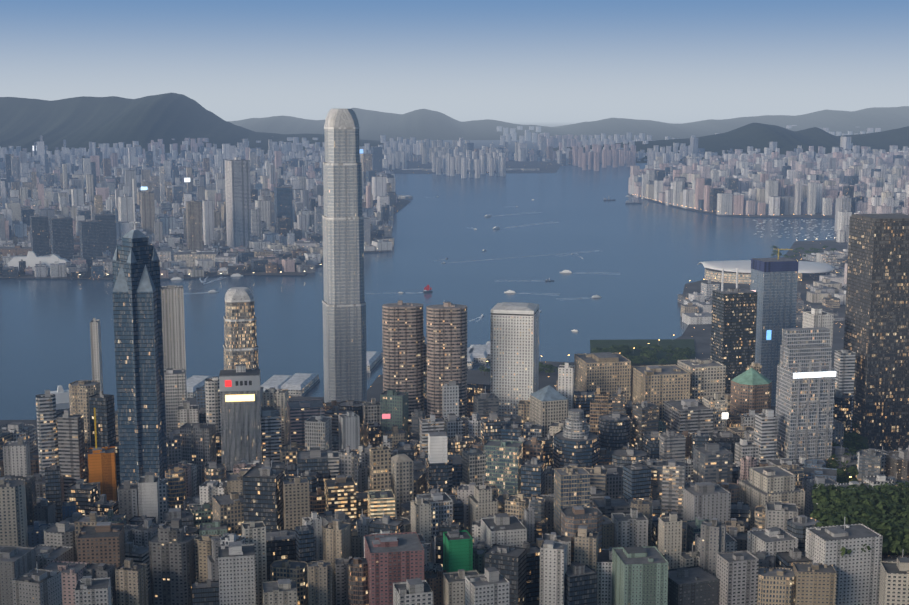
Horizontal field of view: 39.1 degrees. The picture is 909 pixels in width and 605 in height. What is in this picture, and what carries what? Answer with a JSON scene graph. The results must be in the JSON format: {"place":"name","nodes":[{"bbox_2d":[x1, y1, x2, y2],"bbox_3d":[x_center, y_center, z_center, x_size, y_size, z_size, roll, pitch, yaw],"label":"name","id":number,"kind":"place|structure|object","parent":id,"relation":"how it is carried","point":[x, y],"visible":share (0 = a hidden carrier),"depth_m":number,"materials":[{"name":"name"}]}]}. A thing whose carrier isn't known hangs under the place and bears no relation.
{"place":"outdoors","nodes":[
{"label":"outdoors","id":0,"kind":"place"},
{"bbox_2d":[0,93,396,157],"bbox_3d":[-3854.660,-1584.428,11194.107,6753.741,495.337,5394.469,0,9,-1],"label":"lion rock hills","id":1,"kind":"structure","parent":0,"point":[84,121],"depth_m":10599.66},
{"bbox_2d":[0,124,646,278],"bbox_3d":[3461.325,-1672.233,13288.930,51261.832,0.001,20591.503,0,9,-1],"label":"waterfront land","id":2,"kind":"structure","parent":0,"point":[553,166],"depth_m":8099.90,"materials":[{"name":"grey concrete"}]},
{"bbox_2d":[4,251,71,270],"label":"building","id":3,"kind":"structure","parent":2,"relation":"on","point":[31,258],"depth_m":3185.79,"materials":[{"name":"paint"}]},
{"bbox_2d":[0,135,852,279],"bbox_3d":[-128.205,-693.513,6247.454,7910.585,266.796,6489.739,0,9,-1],"label":"city buildings","id":4,"kind":"structure","parent":2,"relation":"on","point":[256,210],"depth_m":4077.66,"materials":[{"name":"grey concrete"}]},
{"bbox_2d":[0,125,880,177],"bbox_3d":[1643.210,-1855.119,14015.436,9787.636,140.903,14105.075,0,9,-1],"label":"distant buildings","id":5,"kind":"structure","parent":2,"relation":"on","point":[459,162],"depth_m":8425.95,"materials":[{"name":"grey concrete"}]},
{"bbox_2d":[322,109,366,402],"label":"skyscraper","id":6,"kind":"structure","parent":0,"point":[344,341],"depth_m":1573.20,"materials":[{"name":"grey glass"}]},
{"bbox_2d":[0,107,872,419],"bbox_3d":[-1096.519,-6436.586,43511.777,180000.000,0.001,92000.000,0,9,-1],"label":"harbour water","id":7,"kind":"structure","parent":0,"point":[644,259],"depth_m":3124.61,"materials":[{"name":"blue liquid"}]},
{"bbox_2d":[50,385,69,409],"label":"building","id":8,"kind":"structure","parent":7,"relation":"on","point":[62,397],"depth_m":1771.23,"materials":[{"name":"paint"}]},
{"bbox_2d":[170,277,183,279],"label":"ferry pier","id":9,"kind":"structure","parent":7,"relation":"on","point":[176,278],"depth_m":3043.60,"materials":[{"name":"paint"}]},
{"bbox_2d":[231,273,242,276],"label":"ferry pier","id":10,"kind":"structure","parent":7,"relation":"on","point":[236,275],"depth_m":3105.09,"materials":[{"name":"paint"}]},
{"bbox_2d":[166,195,489,397],"bbox_3d":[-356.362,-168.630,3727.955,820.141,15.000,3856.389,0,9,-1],"label":"piers","id":11,"kind":"structure","parent":7,"relation":"on","point":[300,384],"depth_m":1910.91,"materials":[{"name":"grey concrete"}]},
{"bbox_2d":[423,285,432,292],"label":"red boat","id":12,"kind":"object","parent":7,"relation":"on","point":[426,288],"visible":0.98,"depth_m":2847.49,"materials":[{"name":"paint"}]},
{"bbox_2d":[451,251,595,262],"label":"boat wake","id":13,"kind":"object","parent":7,"relation":"on","point":[525,256],"visible":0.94,"depth_m":3504.65,"materials":[{"name":"liquid"}]},
{"bbox_2d":[625,198,641,203],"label":"ship","id":14,"kind":"object","parent":7,"relation":"on","point":[628,202],"visible":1,"depth_m":5285.96,"materials":[{"name":"metal"}]},
{"bbox_2d":[710,268,756,393],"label":"skyscraper","id":15,"kind":"structure","parent":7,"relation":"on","point":[733,328],"depth_m":1652.23,"materials":[{"name":"glass"}]},
{"bbox_2d":[697,260,834,272],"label":"convention centre roof","id":16,"kind":"structure","parent":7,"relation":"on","point":[743,266],"depth_m":2997.09,"materials":[{"name":"grey metal"}]},
{"bbox_2d":[628,145,908,324],"bbox_3d":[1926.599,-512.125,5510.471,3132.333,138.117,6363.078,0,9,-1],"label":"city buildings","id":17,"kind":"structure","parent":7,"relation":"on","point":[842,184],"depth_m":4964.48,"materials":[{"name":"grey concrete"}]},
{"bbox_2d":[750,249,798,405],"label":"tower under construction","id":18,"kind":"structure","parent":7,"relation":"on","point":[773,284],"depth_m":1758.58},
{"bbox_2d":[843,213,908,450],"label":"skyscraper","id":19,"kind":"structure","parent":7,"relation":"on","point":[876,334],"depth_m":1519.33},
{"bbox_2d":[0,194,886,604],"bbox_3d":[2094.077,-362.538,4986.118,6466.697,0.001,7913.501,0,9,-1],"label":"ground","id":20,"kind":"structure","parent":0,"point":[700,334],"depth_m":2320.32,"materials":[{"name":"grey concrete"}]},
{"bbox_2d":[112,179,167,483],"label":"skyscraper","id":21,"kind":"structure","parent":20,"relation":"on","point":[138,341],"depth_m":1230.92,"materials":[{"name":"blue glass"}]},
{"bbox_2d":[219,364,261,470],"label":"office tower","id":22,"kind":"structure","parent":20,"relation":"on","point":[240,402],"depth_m":1361.37,"materials":[{"name":"grey glass"}]},
{"bbox_2d":[223,287,258,369],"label":"skyscraper","id":23,"kind":"structure","parent":20,"relation":"on","point":[240,345],"depth_m":1454.55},
{"bbox_2d":[382,300,466,417],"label":"twin towers","id":24,"kind":"structure","parent":20,"relation":"on","point":[402,342],"depth_m":1472.59,"materials":[{"name":"concrete"}]},
{"bbox_2d":[0,285,908,604],"bbox_3d":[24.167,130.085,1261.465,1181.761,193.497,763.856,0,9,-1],"label":"buildings","id":25,"kind":"structure","parent":20,"relation":"on","point":[586,481],"depth_m":1181.28,"materials":[{"name":"grey concrete"}]},
{"bbox_2d":[79,194,850,476],"bbox_3d":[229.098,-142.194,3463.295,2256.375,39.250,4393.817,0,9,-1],"label":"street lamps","id":26,"kind":"object","parent":20,"relation":"on","point":[540,358],"visible":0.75,"depth_m":3058.41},
{"bbox_2d":[490,302,538,415],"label":"office tower","id":27,"kind":"structure","parent":20,"relation":"on","point":[514,355],"depth_m":1509.39,"materials":[{"name":"white concrete"}]},
{"bbox_2d":[478,362,569,375],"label":"waterfront trees","id":28,"kind":"object","parent":20,"relation":"on","point":[550,367],"visible":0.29,"depth_m":1978.16,"materials":[{"name":"green plant"}]},
{"bbox_2d":[770,245,837,257],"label":"causeway bay trees","id":29,"kind":"object","parent":20,"relation":"on","point":[800,248],"visible":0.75,"depth_m":3499.50,"materials":[{"name":"green plant"}]},
{"bbox_2d":[775,327,835,459],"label":"high-rise building","id":30,"kind":"structure","parent":20,"relation":"on","point":[805,389],"depth_m":1370.44,"materials":[{"name":"grey concrete"}]},
{"bbox_2d":[0,0,908,106],"label":"sky","id":31,"kind":"structure","parent":0,"point":[212,53],"materials":[{"name":"blue"}]},
{"bbox_2d":[227,106,908,139],"bbox_3d":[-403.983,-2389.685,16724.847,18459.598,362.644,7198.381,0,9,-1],"label":"hill ridge","id":32,"kind":"structure","parent":0,"point":[421,124],"depth_m":15721.01,"materials":[{"name":"grey"}]},
{"bbox_2d":[590,339,695,364],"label":"park lawn","id":33,"kind":"structure","parent":0,"point":[675,343],"depth_m":2209.28,"materials":[{"name":"green plant"}]},
{"bbox_2d":[592,344,695,364],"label":"trees","id":34,"kind":"object","parent":33,"relation":"on","point":[625,352],"visible":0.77,"depth_m":2101.74,"materials":[{"name":"green plant"}]},
{"bbox_2d":[553,123,908,162],"bbox_3d":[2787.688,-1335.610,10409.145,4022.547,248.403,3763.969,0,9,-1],"label":"hills","id":35,"kind":"structure","parent":0,"point":[760,136],"depth_m":10030.37,"materials":[{"name":"grey"}]},
{"bbox_2d":[705,268,801,283],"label":"convention centre facade","id":36,"kind":"structure","parent":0,"point":[729,277],"depth_m":2980.87,"materials":[{"name":"grey glass"}]},
{"bbox_2d":[812,494,908,555],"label":"hong kong park lawn","id":37,"kind":"structure","parent":0,"point":[816,508],"depth_m":1077.61,"materials":[{"name":"green plant"}]},
{"bbox_2d":[810,481,908,558],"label":"trees","id":38,"kind":"object","parent":37,"relation":"on","point":[885,513],"visible":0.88,"depth_m":1132.91,"materials":[{"name":"green plant"}]},
{"bbox_2d":[852,430,868,448],"bbox_3d":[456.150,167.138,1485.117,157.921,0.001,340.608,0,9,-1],"label":"building","id":39,"kind":"structure","parent":0,"point":[864,440],"depth_m":1507.55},
{"bbox_2d":[824,418,866,482],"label":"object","id":40,"kind":"object","parent":39,"relation":"on","point":[850,439],"visible":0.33,"depth_m":1383.36,"materials":[{"name":"green plant"}]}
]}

